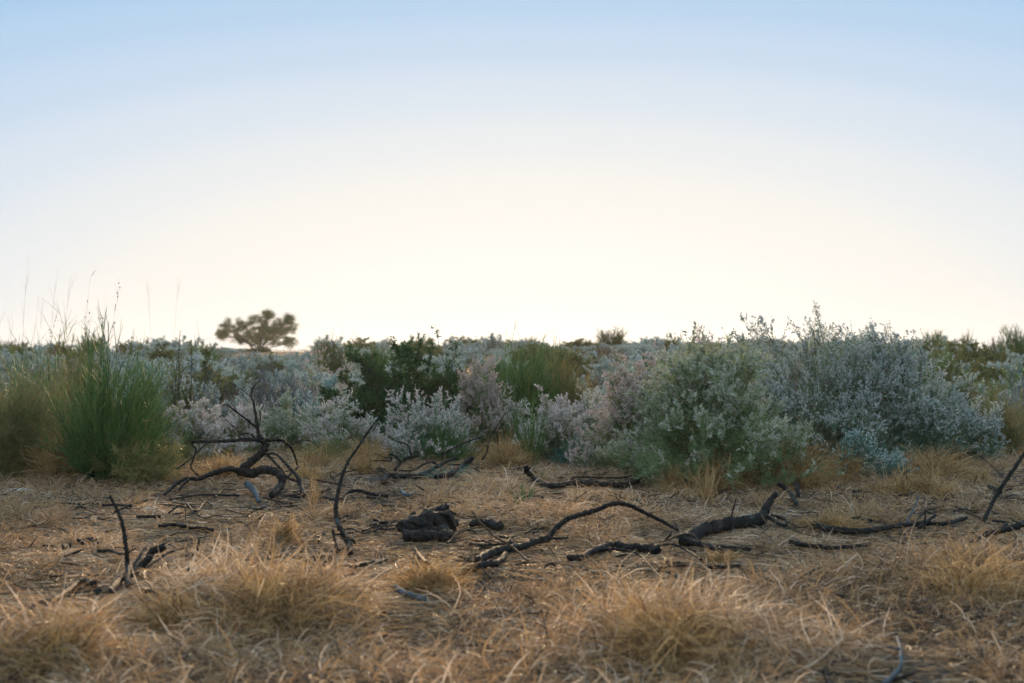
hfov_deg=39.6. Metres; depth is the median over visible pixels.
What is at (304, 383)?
broom shrub
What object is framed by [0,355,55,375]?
pale shrub
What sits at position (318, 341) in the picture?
pale shrub
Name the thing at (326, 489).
charred bit
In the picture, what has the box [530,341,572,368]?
green shrub
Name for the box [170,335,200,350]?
pale shrub
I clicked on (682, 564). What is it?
fallen stick
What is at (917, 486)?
grass tussock
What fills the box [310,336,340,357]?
green shrub
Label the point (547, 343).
pale shrub
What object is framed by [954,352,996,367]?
leafy bush
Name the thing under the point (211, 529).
charred bit
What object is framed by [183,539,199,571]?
upright stick
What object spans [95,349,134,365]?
pale shrub
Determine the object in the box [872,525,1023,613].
grass tussock
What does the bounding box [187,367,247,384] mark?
leafy bush
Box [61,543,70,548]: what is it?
charred bit
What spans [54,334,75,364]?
leafy bush
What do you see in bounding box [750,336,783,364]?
pale shrub
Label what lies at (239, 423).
woolly shrub
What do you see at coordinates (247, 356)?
pale shrub
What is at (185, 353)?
green shrub
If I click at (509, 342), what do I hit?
leafy bush
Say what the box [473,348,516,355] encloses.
pale shrub
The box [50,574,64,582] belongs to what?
burnt twig
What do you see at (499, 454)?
grass tussock
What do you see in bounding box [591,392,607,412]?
woolly shrub
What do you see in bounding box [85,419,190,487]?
creeping shrub
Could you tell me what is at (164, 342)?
pale shrub
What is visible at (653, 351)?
pale shrub
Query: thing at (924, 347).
leafy bush
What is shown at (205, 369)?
leafy shrub
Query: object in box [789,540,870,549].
fallen log
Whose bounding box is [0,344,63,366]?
pale shrub
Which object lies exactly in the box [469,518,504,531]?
charred stub
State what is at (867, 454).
shrub
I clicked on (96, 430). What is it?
broom shrub
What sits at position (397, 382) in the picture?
leafy shrub
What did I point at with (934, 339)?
green shrub
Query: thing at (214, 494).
fallen stick
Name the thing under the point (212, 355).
green shrub
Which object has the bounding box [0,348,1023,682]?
ground
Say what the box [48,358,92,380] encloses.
pale shrub
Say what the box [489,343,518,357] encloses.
pale shrub
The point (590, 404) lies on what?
pale shrub
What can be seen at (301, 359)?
pale shrub
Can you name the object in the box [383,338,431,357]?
leafy bush
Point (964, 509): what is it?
burnt twig
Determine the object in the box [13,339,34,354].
leafy bush
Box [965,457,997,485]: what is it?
grass tussock
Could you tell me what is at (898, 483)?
grass tussock
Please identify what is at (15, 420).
grass tussock
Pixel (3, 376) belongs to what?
pale shrub
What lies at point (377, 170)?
sky
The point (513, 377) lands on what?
broom shrub
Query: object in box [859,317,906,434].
woolly shrub
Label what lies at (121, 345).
leafy bush
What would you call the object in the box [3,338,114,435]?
broom shrub
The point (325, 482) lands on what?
fallen branch
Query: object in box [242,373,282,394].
pale shrub
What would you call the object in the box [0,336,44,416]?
broom shrub
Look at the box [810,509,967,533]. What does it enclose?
fallen log
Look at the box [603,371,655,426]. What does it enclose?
pale shrub
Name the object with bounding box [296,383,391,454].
woolly shrub
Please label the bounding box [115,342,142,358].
green shrub
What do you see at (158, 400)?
broom shrub
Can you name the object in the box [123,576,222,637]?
grass tussock
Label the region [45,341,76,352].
pale shrub
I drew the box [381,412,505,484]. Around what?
fallen branch
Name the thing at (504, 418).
woolly shrub
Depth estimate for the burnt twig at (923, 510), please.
9.03 m
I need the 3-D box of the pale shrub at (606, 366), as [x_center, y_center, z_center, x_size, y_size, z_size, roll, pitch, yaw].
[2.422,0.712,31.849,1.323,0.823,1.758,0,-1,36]
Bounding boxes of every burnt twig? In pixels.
[42,544,52,550]
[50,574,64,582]
[97,549,129,554]
[145,589,158,594]
[153,541,176,548]
[186,501,212,512]
[194,512,223,518]
[214,487,238,498]
[225,509,248,515]
[277,490,289,498]
[313,491,334,498]
[314,533,325,541]
[335,531,357,539]
[339,513,353,520]
[344,527,369,533]
[362,522,395,532]
[366,492,387,502]
[373,519,385,524]
[375,518,396,529]
[440,531,465,543]
[453,529,475,532]
[468,540,498,550]
[498,533,520,542]
[525,527,546,534]
[731,549,764,555]
[778,518,806,527]
[897,526,918,538]
[913,500,936,513]
[953,508,978,511]
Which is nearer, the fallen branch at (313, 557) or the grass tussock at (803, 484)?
the fallen branch at (313, 557)
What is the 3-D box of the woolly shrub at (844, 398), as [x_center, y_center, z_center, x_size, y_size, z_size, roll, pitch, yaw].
[2.759,0.515,12.292,1.947,1.571,2.451,0,-1,0]
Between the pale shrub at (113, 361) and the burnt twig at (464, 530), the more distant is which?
the pale shrub at (113, 361)
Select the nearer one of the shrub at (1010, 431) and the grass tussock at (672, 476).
the grass tussock at (672, 476)
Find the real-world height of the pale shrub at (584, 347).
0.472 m
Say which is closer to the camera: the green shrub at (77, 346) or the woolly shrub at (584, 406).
the woolly shrub at (584, 406)
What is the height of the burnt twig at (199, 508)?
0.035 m
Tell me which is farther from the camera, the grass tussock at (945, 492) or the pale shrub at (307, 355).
the pale shrub at (307, 355)
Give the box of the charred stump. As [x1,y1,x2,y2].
[396,503,458,541]
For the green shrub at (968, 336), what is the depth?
47.98 m
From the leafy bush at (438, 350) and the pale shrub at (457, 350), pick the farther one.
the leafy bush at (438, 350)
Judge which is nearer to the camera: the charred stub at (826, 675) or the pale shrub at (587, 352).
the charred stub at (826, 675)
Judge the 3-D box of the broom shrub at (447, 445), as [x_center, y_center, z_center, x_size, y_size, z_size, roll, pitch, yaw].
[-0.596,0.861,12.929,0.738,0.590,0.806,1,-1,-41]
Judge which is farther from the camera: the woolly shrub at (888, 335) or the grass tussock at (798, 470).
the woolly shrub at (888, 335)
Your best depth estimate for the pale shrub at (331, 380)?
15.89 m
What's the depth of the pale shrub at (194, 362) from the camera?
29.42 m
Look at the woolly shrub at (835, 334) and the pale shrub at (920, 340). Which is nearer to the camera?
the woolly shrub at (835, 334)
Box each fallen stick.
[169,493,239,500]
[350,556,387,570]
[392,584,427,602]
[672,561,740,569]
[987,484,1002,493]
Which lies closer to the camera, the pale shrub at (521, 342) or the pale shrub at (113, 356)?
the pale shrub at (113, 356)
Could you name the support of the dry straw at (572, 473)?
on the ground at (924, 674)
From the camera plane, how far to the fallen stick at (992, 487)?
10.03 m
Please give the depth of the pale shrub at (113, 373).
30.18 m
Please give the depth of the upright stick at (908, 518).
8.47 m
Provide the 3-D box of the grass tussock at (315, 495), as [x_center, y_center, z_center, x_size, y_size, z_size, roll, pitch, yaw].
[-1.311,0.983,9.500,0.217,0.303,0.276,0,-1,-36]
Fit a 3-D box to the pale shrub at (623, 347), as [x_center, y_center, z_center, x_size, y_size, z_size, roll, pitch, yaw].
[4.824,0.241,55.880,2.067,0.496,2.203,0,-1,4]
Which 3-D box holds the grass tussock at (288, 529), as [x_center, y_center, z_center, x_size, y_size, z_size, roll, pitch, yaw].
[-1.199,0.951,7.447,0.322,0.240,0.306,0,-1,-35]
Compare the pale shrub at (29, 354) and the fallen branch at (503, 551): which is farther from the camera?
the pale shrub at (29, 354)
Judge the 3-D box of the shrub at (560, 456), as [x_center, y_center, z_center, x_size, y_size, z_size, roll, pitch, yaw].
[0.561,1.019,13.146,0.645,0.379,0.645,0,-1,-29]
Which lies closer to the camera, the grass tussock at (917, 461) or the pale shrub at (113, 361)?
the grass tussock at (917, 461)
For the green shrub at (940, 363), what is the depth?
28.33 m
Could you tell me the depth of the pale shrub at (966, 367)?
31.13 m
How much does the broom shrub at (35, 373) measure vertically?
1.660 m
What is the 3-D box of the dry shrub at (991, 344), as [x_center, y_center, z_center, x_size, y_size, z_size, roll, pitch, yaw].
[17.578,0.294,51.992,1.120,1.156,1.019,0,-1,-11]
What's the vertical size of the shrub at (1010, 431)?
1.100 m
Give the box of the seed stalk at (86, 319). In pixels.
[83,271,94,383]
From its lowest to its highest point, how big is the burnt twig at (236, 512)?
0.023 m
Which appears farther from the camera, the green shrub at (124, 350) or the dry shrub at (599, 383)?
the green shrub at (124, 350)
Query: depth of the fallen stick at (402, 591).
5.58 m
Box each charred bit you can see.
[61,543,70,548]
[77,537,98,546]
[102,503,131,507]
[136,515,160,518]
[158,522,186,527]
[188,526,214,531]
[280,494,300,498]
[319,487,330,492]
[369,521,387,526]
[720,545,750,550]
[851,516,872,521]
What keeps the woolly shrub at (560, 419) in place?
on the ground at (924, 674)
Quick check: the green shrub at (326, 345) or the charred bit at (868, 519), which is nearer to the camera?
the charred bit at (868, 519)
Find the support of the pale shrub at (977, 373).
on the ground at (924, 674)
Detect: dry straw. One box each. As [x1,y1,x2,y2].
[0,435,1023,515]
[0,445,1023,525]
[0,497,1023,682]
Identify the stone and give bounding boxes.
[6,488,34,492]
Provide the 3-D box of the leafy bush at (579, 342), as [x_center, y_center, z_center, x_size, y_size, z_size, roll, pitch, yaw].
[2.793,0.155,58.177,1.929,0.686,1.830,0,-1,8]
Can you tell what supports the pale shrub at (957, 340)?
on the ground at (924, 674)
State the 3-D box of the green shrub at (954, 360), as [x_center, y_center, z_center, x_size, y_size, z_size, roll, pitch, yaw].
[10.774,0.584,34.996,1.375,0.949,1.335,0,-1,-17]
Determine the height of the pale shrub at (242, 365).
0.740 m
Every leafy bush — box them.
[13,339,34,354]
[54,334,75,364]
[118,336,149,351]
[143,339,174,362]
[182,369,229,379]
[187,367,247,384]
[202,371,268,405]
[238,347,272,352]
[238,352,296,382]
[341,336,379,350]
[344,342,385,360]
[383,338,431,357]
[408,334,437,346]
[422,339,446,355]
[445,335,480,344]
[499,339,518,347]
[503,341,549,370]
[552,341,604,377]
[559,337,593,346]
[640,351,674,372]
[661,333,681,349]
[797,338,850,365]
[912,339,942,351]
[923,360,1000,389]
[930,339,961,359]
[952,338,1005,364]
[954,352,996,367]
[958,382,1007,405]
[964,354,1017,384]
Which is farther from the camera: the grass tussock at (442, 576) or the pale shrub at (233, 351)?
the pale shrub at (233, 351)
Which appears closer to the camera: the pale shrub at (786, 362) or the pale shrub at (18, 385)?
the pale shrub at (18, 385)
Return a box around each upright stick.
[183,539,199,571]
[332,418,377,555]
[882,636,902,682]
[905,495,918,522]
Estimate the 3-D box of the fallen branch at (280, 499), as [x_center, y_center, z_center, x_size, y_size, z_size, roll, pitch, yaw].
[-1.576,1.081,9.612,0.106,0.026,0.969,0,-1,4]
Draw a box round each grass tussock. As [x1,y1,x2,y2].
[0,296,110,482]
[0,583,159,682]
[5,401,94,482]
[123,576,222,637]
[138,525,411,647]
[161,431,214,464]
[183,445,262,480]
[215,446,252,461]
[261,500,314,548]
[273,452,341,479]
[280,428,353,462]
[281,437,349,467]
[302,469,325,508]
[334,422,392,464]
[340,435,389,473]
[367,532,490,596]
[453,443,481,463]
[466,424,544,469]
[485,445,541,465]
[531,541,797,682]
[642,459,694,491]
[656,478,706,497]
[666,428,731,505]
[682,440,782,492]
[696,544,749,564]
[748,460,785,490]
[751,406,860,489]
[784,503,870,535]
[792,469,823,490]
[806,433,899,482]
[857,473,897,495]
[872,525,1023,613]
[873,449,927,497]
[888,432,1004,481]
[892,457,960,494]
[897,450,963,481]
[915,467,968,500]
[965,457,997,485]
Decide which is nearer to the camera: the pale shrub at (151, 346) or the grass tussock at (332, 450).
the grass tussock at (332, 450)
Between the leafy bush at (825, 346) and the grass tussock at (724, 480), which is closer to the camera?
the grass tussock at (724, 480)
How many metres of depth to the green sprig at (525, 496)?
9.50 m
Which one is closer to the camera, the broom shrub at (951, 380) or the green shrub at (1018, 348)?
the broom shrub at (951, 380)
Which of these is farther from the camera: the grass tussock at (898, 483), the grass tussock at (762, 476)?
the grass tussock at (762, 476)
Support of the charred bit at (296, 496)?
on the ground at (924, 674)
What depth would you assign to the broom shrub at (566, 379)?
15.90 m
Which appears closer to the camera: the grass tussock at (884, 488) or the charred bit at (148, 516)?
the charred bit at (148, 516)
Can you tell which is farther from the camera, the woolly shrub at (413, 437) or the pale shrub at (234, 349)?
the pale shrub at (234, 349)
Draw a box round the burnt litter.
[0,452,1023,682]
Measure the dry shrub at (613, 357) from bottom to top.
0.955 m
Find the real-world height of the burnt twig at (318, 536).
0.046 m
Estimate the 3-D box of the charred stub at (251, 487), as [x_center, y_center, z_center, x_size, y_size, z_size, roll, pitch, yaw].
[-1.798,1.046,9.947,0.070,0.096,0.746,0,-1,-17]
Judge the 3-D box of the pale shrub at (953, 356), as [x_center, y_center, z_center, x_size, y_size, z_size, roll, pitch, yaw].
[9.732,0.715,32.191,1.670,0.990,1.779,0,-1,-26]
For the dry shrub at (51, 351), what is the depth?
49.94 m
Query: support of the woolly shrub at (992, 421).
on the ground at (924, 674)
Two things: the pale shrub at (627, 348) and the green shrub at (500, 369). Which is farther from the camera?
the pale shrub at (627, 348)
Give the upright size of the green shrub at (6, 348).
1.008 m
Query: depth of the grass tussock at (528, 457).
12.67 m
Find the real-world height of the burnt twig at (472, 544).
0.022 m
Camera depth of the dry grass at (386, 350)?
67.80 m
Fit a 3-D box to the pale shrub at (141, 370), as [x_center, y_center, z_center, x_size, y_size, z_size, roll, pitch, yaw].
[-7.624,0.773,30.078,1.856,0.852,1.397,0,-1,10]
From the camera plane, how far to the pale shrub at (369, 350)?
47.96 m
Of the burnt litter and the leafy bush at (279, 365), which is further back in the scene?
the leafy bush at (279, 365)
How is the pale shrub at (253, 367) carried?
on the ground at (924, 674)
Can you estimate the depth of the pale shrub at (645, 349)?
34.73 m
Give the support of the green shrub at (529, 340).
on the ground at (924, 674)
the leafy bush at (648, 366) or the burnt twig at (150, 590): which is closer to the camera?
the burnt twig at (150, 590)
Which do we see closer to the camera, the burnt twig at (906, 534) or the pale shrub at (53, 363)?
the burnt twig at (906, 534)
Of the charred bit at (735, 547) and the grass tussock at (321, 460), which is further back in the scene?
the grass tussock at (321, 460)
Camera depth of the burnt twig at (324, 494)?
10.08 m
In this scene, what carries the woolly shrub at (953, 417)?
on the ground at (924, 674)
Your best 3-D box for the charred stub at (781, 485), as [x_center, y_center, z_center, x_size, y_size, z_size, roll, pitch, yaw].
[1.900,1.018,9.480,0.159,0.105,0.860,0,-1,3]
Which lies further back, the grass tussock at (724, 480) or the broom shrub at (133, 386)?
the broom shrub at (133, 386)
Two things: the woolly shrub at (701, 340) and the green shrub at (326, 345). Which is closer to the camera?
the woolly shrub at (701, 340)
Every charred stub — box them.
[244,480,260,502]
[399,489,415,496]
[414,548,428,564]
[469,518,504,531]
[777,481,800,506]
[822,666,833,682]
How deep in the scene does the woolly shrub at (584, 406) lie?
14.50 m
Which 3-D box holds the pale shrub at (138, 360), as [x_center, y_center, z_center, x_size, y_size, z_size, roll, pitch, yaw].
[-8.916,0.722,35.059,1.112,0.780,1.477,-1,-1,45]
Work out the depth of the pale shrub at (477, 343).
59.40 m
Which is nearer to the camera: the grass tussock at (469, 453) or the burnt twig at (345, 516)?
the burnt twig at (345, 516)
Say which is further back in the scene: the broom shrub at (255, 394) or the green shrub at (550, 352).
the green shrub at (550, 352)
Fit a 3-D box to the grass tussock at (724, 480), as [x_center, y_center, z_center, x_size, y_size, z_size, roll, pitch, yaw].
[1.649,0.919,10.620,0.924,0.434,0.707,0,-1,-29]
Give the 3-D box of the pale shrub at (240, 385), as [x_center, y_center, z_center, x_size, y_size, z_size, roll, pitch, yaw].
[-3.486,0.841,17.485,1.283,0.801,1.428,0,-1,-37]
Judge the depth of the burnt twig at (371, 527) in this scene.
8.11 m
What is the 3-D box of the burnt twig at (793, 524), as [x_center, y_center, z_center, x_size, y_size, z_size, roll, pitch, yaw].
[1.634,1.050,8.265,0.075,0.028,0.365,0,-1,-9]
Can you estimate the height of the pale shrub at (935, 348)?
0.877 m
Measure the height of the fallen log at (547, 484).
0.140 m
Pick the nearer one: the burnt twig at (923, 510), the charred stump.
the charred stump
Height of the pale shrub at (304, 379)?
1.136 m
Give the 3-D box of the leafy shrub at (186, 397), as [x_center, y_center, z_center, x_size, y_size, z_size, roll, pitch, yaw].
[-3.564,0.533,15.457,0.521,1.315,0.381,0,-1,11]
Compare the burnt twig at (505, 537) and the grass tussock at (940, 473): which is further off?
the grass tussock at (940, 473)
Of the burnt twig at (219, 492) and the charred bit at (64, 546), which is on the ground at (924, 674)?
the burnt twig at (219, 492)
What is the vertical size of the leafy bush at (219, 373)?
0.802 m
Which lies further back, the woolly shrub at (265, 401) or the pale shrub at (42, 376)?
the pale shrub at (42, 376)
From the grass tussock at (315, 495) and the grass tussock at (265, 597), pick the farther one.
the grass tussock at (315, 495)
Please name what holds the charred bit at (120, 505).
on the ground at (924, 674)
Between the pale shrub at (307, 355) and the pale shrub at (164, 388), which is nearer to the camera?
the pale shrub at (164, 388)
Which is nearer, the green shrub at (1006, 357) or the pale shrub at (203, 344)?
the green shrub at (1006, 357)
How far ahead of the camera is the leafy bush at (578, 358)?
36.43 m
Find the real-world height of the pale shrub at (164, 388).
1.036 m
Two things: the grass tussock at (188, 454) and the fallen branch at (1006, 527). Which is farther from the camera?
the grass tussock at (188, 454)
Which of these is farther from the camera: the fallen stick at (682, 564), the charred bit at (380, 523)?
the charred bit at (380, 523)
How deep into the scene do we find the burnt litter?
8.38 m
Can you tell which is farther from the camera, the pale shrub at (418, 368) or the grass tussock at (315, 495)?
the pale shrub at (418, 368)
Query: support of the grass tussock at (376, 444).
on the ground at (924, 674)
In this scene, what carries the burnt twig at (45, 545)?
on the ground at (924, 674)
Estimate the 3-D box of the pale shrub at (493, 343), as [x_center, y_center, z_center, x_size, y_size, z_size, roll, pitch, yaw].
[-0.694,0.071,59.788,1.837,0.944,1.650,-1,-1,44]
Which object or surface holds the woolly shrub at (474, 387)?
on the ground at (924, 674)
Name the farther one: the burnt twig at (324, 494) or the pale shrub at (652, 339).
the pale shrub at (652, 339)
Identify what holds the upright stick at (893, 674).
on the ground at (924, 674)
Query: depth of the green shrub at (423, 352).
44.79 m
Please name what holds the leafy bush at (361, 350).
on the ground at (924, 674)
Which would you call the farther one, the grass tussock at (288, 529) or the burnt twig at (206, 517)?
the burnt twig at (206, 517)
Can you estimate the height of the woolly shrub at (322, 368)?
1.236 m
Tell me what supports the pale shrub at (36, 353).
on the ground at (924, 674)
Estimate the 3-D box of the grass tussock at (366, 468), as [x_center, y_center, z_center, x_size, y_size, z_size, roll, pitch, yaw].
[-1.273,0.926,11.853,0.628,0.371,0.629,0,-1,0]
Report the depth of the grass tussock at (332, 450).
13.23 m
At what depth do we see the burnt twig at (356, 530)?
8.08 m
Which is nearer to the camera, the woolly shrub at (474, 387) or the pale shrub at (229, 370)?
the woolly shrub at (474, 387)
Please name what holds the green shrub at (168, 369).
on the ground at (924, 674)
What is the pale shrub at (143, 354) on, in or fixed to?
on the ground at (924, 674)
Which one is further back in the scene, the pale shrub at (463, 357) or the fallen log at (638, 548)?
the pale shrub at (463, 357)
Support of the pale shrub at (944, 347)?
on the ground at (924, 674)
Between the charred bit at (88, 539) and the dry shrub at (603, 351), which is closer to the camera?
the charred bit at (88, 539)
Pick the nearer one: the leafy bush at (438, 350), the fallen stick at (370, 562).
the fallen stick at (370, 562)
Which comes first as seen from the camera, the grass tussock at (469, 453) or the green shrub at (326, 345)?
the grass tussock at (469, 453)
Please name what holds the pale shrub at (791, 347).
on the ground at (924, 674)
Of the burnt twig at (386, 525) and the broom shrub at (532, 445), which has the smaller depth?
the burnt twig at (386, 525)
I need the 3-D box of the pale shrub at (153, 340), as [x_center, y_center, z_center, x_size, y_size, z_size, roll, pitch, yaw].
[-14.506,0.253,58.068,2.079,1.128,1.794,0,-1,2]
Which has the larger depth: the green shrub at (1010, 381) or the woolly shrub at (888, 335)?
the green shrub at (1010, 381)
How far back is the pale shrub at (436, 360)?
37.74 m
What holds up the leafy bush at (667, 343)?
on the ground at (924, 674)
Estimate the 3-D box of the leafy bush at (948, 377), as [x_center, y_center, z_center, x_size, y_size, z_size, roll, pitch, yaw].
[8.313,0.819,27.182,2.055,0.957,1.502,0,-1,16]
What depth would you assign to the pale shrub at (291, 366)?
27.99 m
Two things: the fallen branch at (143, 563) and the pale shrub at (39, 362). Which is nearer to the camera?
the fallen branch at (143, 563)
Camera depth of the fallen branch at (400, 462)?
11.95 m
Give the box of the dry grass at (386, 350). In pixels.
[115,343,820,434]
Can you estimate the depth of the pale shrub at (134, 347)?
48.45 m
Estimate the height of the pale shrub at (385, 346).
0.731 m
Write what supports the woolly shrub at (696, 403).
on the ground at (924, 674)
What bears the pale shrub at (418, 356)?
on the ground at (924, 674)
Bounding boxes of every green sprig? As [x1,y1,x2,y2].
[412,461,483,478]
[509,484,535,504]
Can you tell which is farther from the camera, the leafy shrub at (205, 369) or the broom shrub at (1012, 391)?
the leafy shrub at (205, 369)
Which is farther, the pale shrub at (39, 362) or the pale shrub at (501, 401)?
the pale shrub at (39, 362)
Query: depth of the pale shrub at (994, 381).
23.30 m
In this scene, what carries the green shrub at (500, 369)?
on the ground at (924, 674)
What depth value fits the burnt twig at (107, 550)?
6.99 m
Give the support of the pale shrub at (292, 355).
on the ground at (924, 674)
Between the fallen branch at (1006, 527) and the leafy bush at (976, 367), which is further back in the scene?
the leafy bush at (976, 367)
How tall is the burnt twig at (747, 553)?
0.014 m
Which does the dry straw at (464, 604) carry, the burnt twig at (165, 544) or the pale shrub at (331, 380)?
the burnt twig at (165, 544)
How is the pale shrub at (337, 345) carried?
on the ground at (924, 674)
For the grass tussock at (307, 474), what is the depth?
11.36 m
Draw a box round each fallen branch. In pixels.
[16,495,166,615]
[163,380,319,498]
[258,553,336,576]
[268,493,301,510]
[308,478,345,486]
[370,440,418,473]
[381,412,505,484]
[461,501,678,574]
[970,519,1023,544]
[971,450,1002,476]
[982,451,1023,521]
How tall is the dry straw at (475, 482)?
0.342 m
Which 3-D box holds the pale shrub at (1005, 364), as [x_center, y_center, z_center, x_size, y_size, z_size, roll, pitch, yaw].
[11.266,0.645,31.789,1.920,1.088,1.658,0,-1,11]
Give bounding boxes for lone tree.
[213,309,299,348]
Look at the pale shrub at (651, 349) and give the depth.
38.77 m
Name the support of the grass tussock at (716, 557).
on the ground at (924, 674)
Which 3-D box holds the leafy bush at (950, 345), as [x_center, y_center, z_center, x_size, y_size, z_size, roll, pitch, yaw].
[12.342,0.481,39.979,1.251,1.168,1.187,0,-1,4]
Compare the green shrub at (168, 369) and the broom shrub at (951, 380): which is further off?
the green shrub at (168, 369)
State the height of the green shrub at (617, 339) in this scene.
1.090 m
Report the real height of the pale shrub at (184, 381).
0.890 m
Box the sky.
[0,0,1023,351]
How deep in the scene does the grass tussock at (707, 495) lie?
9.38 m
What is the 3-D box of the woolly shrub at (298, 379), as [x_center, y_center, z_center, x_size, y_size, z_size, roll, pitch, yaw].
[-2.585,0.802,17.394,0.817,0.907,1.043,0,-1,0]
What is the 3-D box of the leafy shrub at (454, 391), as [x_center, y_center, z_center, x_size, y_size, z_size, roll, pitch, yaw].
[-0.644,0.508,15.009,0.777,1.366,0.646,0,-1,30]
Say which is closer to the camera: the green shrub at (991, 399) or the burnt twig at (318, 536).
the burnt twig at (318, 536)
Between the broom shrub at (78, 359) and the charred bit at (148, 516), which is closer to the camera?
the charred bit at (148, 516)
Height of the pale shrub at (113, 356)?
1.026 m
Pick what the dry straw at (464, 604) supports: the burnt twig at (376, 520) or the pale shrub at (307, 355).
the burnt twig at (376, 520)
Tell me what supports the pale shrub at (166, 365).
on the ground at (924, 674)
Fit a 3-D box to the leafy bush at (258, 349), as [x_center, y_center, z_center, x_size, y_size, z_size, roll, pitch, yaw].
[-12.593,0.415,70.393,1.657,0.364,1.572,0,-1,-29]
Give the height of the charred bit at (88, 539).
0.048 m
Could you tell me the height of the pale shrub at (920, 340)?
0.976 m
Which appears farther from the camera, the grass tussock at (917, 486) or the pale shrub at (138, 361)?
the pale shrub at (138, 361)
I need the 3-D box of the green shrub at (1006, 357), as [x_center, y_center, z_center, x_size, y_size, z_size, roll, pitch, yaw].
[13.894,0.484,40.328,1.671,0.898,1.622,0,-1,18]
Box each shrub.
[0,299,95,413]
[0,336,17,353]
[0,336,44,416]
[0,339,11,357]
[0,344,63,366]
[0,345,11,363]
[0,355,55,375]
[0,363,51,382]
[0,372,36,393]
[2,341,66,369]
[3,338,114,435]
[5,367,79,395]
[7,344,64,380]
[17,303,207,481]
[27,355,79,381]
[39,313,117,400]
[44,340,55,356]
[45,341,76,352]
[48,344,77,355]
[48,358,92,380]
[64,333,105,366]
[80,326,185,448]
[81,333,107,348]
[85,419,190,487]
[86,345,131,363]
[92,356,126,372]
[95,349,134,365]
[100,364,129,379]
[109,359,212,422]
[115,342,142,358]
[116,342,186,449]
[117,358,160,387]
[118,355,174,369]
[124,340,162,357]
[124,345,173,365]
[127,356,175,369]
[132,335,171,348]
[132,371,213,395]
[142,339,182,361]
[142,358,198,381]
[149,319,227,440]
[158,337,194,360]
[158,397,248,460]
[160,337,211,419]
[164,352,189,367]
[167,352,228,377]
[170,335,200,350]
[173,340,232,363]
[174,348,199,360]
[174,350,244,383]
[179,343,233,399]
[182,341,226,365]
[203,402,284,455]
[204,377,258,423]
[207,347,249,351]
[207,375,276,411]
[218,340,319,431]
[218,348,242,353]
[218,355,254,366]
[221,353,268,360]
[226,351,279,373]
[226,392,293,433]
[228,384,319,452]
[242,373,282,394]
[245,355,301,375]
[258,353,311,395]
[259,351,315,366]
[267,358,355,441]
[272,373,323,413]
[273,367,322,417]
[277,351,317,371]
[289,347,318,361]
[294,354,362,386]
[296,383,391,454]
[297,346,356,412]
[303,330,360,385]
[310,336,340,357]
[312,334,343,352]
[314,332,496,449]
[314,354,397,422]
[319,339,340,355]
[338,359,360,374]
[352,359,422,384]
[354,345,407,369]
[355,339,385,355]
[373,340,391,348]
[374,384,479,462]
[383,349,433,367]
[391,356,429,375]
[407,339,444,357]
[413,405,492,463]
[419,325,482,417]
[423,345,467,376]
[437,338,519,384]
[440,339,479,364]
[448,337,484,352]
[449,354,510,450]
[465,353,546,392]
[466,382,540,449]
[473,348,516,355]
[476,332,513,351]
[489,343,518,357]
[493,321,577,435]
[498,379,514,435]
[500,383,551,466]
[511,339,541,348]
[511,383,597,460]
[524,335,537,341]
[527,331,601,426]
[527,341,554,346]
[527,371,609,402]
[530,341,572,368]
[543,431,598,465]
[564,333,672,473]
[568,342,617,352]
[570,386,613,448]
[571,399,606,425]
[573,368,607,394]
[581,342,620,356]
[581,347,620,359]
[582,349,625,366]
[583,355,649,385]
[587,339,609,345]
[587,344,634,376]
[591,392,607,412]
[593,325,627,346]
[596,321,844,491]
[601,346,669,391]
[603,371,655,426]
[610,341,658,351]
[617,334,656,363]
[620,338,664,346]
[626,343,669,362]
[629,336,682,367]
[642,343,680,355]
[668,324,713,429]
[722,312,937,471]
[738,344,831,447]
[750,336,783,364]
[761,351,804,379]
[763,339,798,353]
[774,339,808,348]
[788,300,851,454]
[832,320,994,459]
[832,426,880,480]
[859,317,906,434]
[861,447,918,479]
[908,334,948,345]
[908,376,1010,461]
[914,351,954,382]
[917,329,946,349]
[920,348,969,383]
[922,371,1003,400]
[926,344,955,352]
[929,345,985,412]
[931,347,966,361]
[933,350,978,377]
[941,335,962,343]
[941,337,977,351]
[941,373,1023,443]
[957,329,973,347]
[959,365,1023,456]
[973,379,999,398]
[977,344,1023,368]
[980,346,1023,381]
[980,381,1022,429]
[981,337,1003,349]
[987,364,1023,400]
[989,375,1017,390]
[991,324,1023,357]
[993,357,1023,446]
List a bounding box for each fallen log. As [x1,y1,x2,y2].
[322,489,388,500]
[523,465,649,488]
[566,533,707,578]
[678,491,787,552]
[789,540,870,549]
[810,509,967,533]
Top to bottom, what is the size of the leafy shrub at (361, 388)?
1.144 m
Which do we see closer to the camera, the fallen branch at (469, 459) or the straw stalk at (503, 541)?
the straw stalk at (503, 541)
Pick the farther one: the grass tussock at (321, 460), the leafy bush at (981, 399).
the leafy bush at (981, 399)
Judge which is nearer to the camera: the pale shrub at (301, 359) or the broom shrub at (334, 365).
the broom shrub at (334, 365)
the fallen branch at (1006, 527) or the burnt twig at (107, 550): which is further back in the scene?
the fallen branch at (1006, 527)
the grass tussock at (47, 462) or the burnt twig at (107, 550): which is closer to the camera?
the burnt twig at (107, 550)
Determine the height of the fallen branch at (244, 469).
0.815 m
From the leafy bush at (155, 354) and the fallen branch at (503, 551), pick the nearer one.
the fallen branch at (503, 551)
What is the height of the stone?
0.067 m

